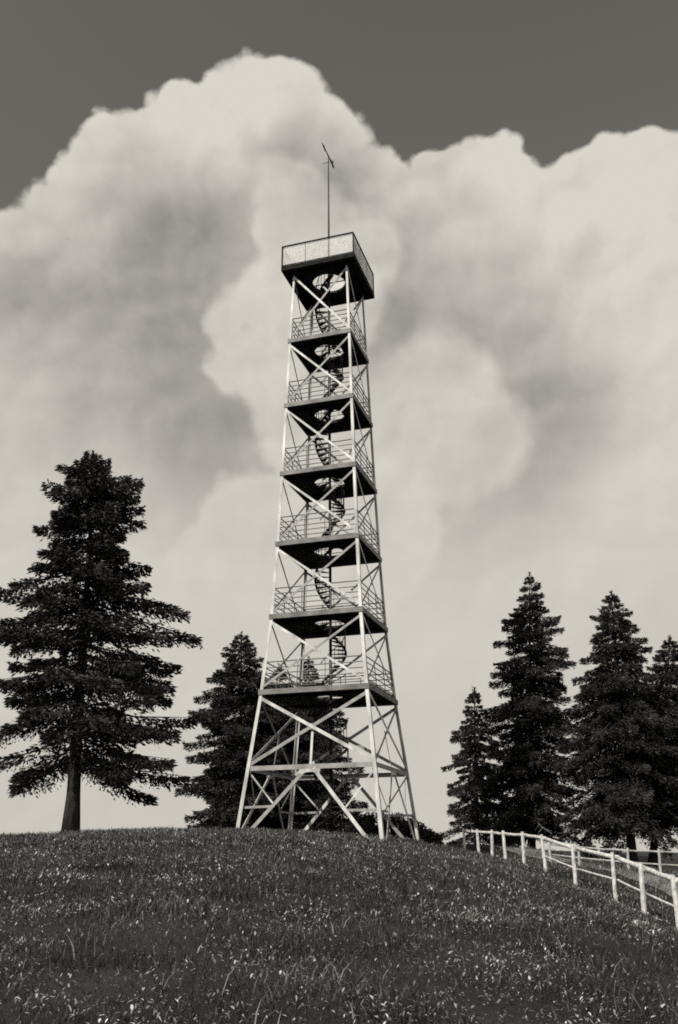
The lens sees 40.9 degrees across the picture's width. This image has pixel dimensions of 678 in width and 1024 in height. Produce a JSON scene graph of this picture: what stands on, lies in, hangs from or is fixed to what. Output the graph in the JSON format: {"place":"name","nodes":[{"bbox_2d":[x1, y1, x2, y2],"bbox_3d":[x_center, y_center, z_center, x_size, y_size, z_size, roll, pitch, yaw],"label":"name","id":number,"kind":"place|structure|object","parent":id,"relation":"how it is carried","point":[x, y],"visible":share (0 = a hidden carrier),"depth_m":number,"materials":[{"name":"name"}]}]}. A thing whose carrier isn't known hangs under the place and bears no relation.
{"place":"outdoors","nodes":[
{"label":"outdoors","id":0,"kind":"place"},
{"bbox_2d":[0,827,677,1023],"bbox_3d":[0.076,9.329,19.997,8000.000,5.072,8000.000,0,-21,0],"label":"ground","id":1,"kind":"structure","parent":0,"point":[499,1006],"depth_m":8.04,"materials":[{"name":"plant"}]},
{"bbox_2d":[0,450,203,831],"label":"spruce tree","id":2,"kind":"object","parent":1,"relation":"on","point":[104,510],"visible":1,"depth_m":33.66,"materials":[{"name":"black plant"}]},
{"bbox_2d":[174,631,302,829],"bbox_3d":[-5.069,12.397,48.600,6.571,12.543,6.756,-11,-23,26],"label":"spruce tree","id":3,"kind":"object","parent":1,"relation":"on","point":[228,760],"visible":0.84,"depth_m":47.63,"materials":[{"name":"black plant"}]},
{"bbox_2d":[230,663,334,829],"bbox_3d":[-3.193,14.351,51.423,6.902,11.723,6.716,0,-21,0],"label":"spruce tree","id":4,"kind":"object","parent":1,"relation":"on","point":[277,730],"visible":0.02,"depth_m":50.47,"materials":[{"name":"black plant"}]},
{"bbox_2d":[246,656,368,832],"bbox_3d":[-1.288,13.439,49.469,7.858,11.445,7.275,0,-21,0],"label":"spruce tree","id":5,"kind":"object","parent":1,"relation":"on","point":[314,790],"visible":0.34,"depth_m":48.12,"materials":[{"name":"black plant"}]},
{"bbox_2d":[235,143,419,841],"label":"lookout tower","id":6,"kind":"structure","parent":1,"relation":"on","point":[352,268],"depth_m":38.65,"materials":[{"name":"grey metal"}]},
{"bbox_2d":[0,826,677,1023],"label":"meadow weeds","id":7,"kind":"object","parent":1,"relation":"on","point":[522,902],"visible":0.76,"depth_m":10.70,"materials":[{"name":"grey plant"}]},
{"bbox_2d":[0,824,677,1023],"bbox_3d":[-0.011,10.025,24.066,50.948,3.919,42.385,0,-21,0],"label":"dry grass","id":8,"kind":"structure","parent":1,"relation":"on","point":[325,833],"depth_m":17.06,"materials":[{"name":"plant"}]},
{"bbox_2d":[344,812,386,834],"bbox_3d":[1.142,14.080,40.679,1.947,1.406,1.713,-5,-21,12],"label":"shrub","id":9,"kind":"object","parent":1,"relation":"on","point":[369,821],"visible":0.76,"depth_m":40.48,"materials":[{"name":"black plant"}]},
{"bbox_2d":[382,812,408,837],"bbox_3d":[2.459,14.441,41.526,1.772,1.583,1.828,0,-21,0],"label":"shrub","id":10,"kind":"object","parent":1,"relation":"on","point":[397,821],"visible":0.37,"depth_m":41.20,"materials":[{"name":"black plant"}]},
{"bbox_2d":[394,818,426,838],"bbox_3d":[3.399,14.385,41.035,1.541,1.349,1.856,17,-26,-38],"label":"shrub","id":11,"kind":"object","parent":1,"relation":"on","point":[407,832],"visible":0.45,"depth_m":40.92,"materials":[{"name":"black plant"}]},
{"bbox_2d":[412,826,443,844],"bbox_3d":[3.936,14.524,40.561,1.522,0.968,1.607,0,-21,0],"label":"shrub","id":12,"kind":"object","parent":1,"relation":"on","point":[429,835],"visible":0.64,"depth_m":40.13,"materials":[{"name":"black plant"}]},
{"bbox_2d":[437,686,520,845],"bbox_3d":[7.818,14.341,50.056,4.553,9.595,4.227,-15,-25,34],"label":"spruce tree","id":13,"kind":"object","parent":1,"relation":"on","point":[475,810],"visible":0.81,"depth_m":49.74,"materials":[{"name":"black plant"}]},
{"bbox_2d":[469,572,589,847],"bbox_3d":[10.275,10.672,49.337,6.900,15.578,6.505,0,-21,0],"label":"spruce tree","id":14,"kind":"object","parent":1,"relation":"on","point":[526,776],"visible":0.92,"depth_m":48.18,"materials":[{"name":"black plant"}]},
{"bbox_2d":[456,844,677,896],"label":"path","id":15,"kind":"structure","parent":1,"relation":"on","point":[653,877],"depth_m":30.39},
{"bbox_2d":[462,828,677,928],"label":"wooden fence","id":16,"kind":"object","parent":1,"relation":"on","point":[641,867],"visible":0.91,"depth_m":24.35,"materials":[{"name":"white wood"}]},
{"bbox_2d":[581,840,598,858],"bbox_3d":[11.348,15.319,41.231,0.866,0.924,0.918,0,-21,0],"label":"shrub","id":17,"kind":"object","parent":1,"relation":"on","point":[587,843],"visible":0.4,"depth_m":41.01,"materials":[{"name":"black plant"}]},
{"bbox_2d":[548,842,677,872],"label":"wooden fence","id":18,"kind":"object","parent":1,"relation":"on","point":[627,850],"visible":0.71,"depth_m":33.49,"materials":[{"name":"grey wood"}]},
{"bbox_2d":[552,591,677,861],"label":"spruce tree","id":19,"kind":"object","parent":1,"relation":"on","point":[622,722],"visible":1,"depth_m":43.82,"materials":[{"name":"black plant"}]},
{"bbox_2d":[611,636,677,867],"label":"spruce tree","id":20,"kind":"object","parent":1,"relation":"on","point":[667,676],"visible":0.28,"depth_m":47.36,"materials":[{"name":"black plant"}]},
{"bbox_2d":[0,0,677,851],"label":"sky","id":21,"kind":"structure","parent":0,"point":[504,175],"materials":[{"name":"grey"}]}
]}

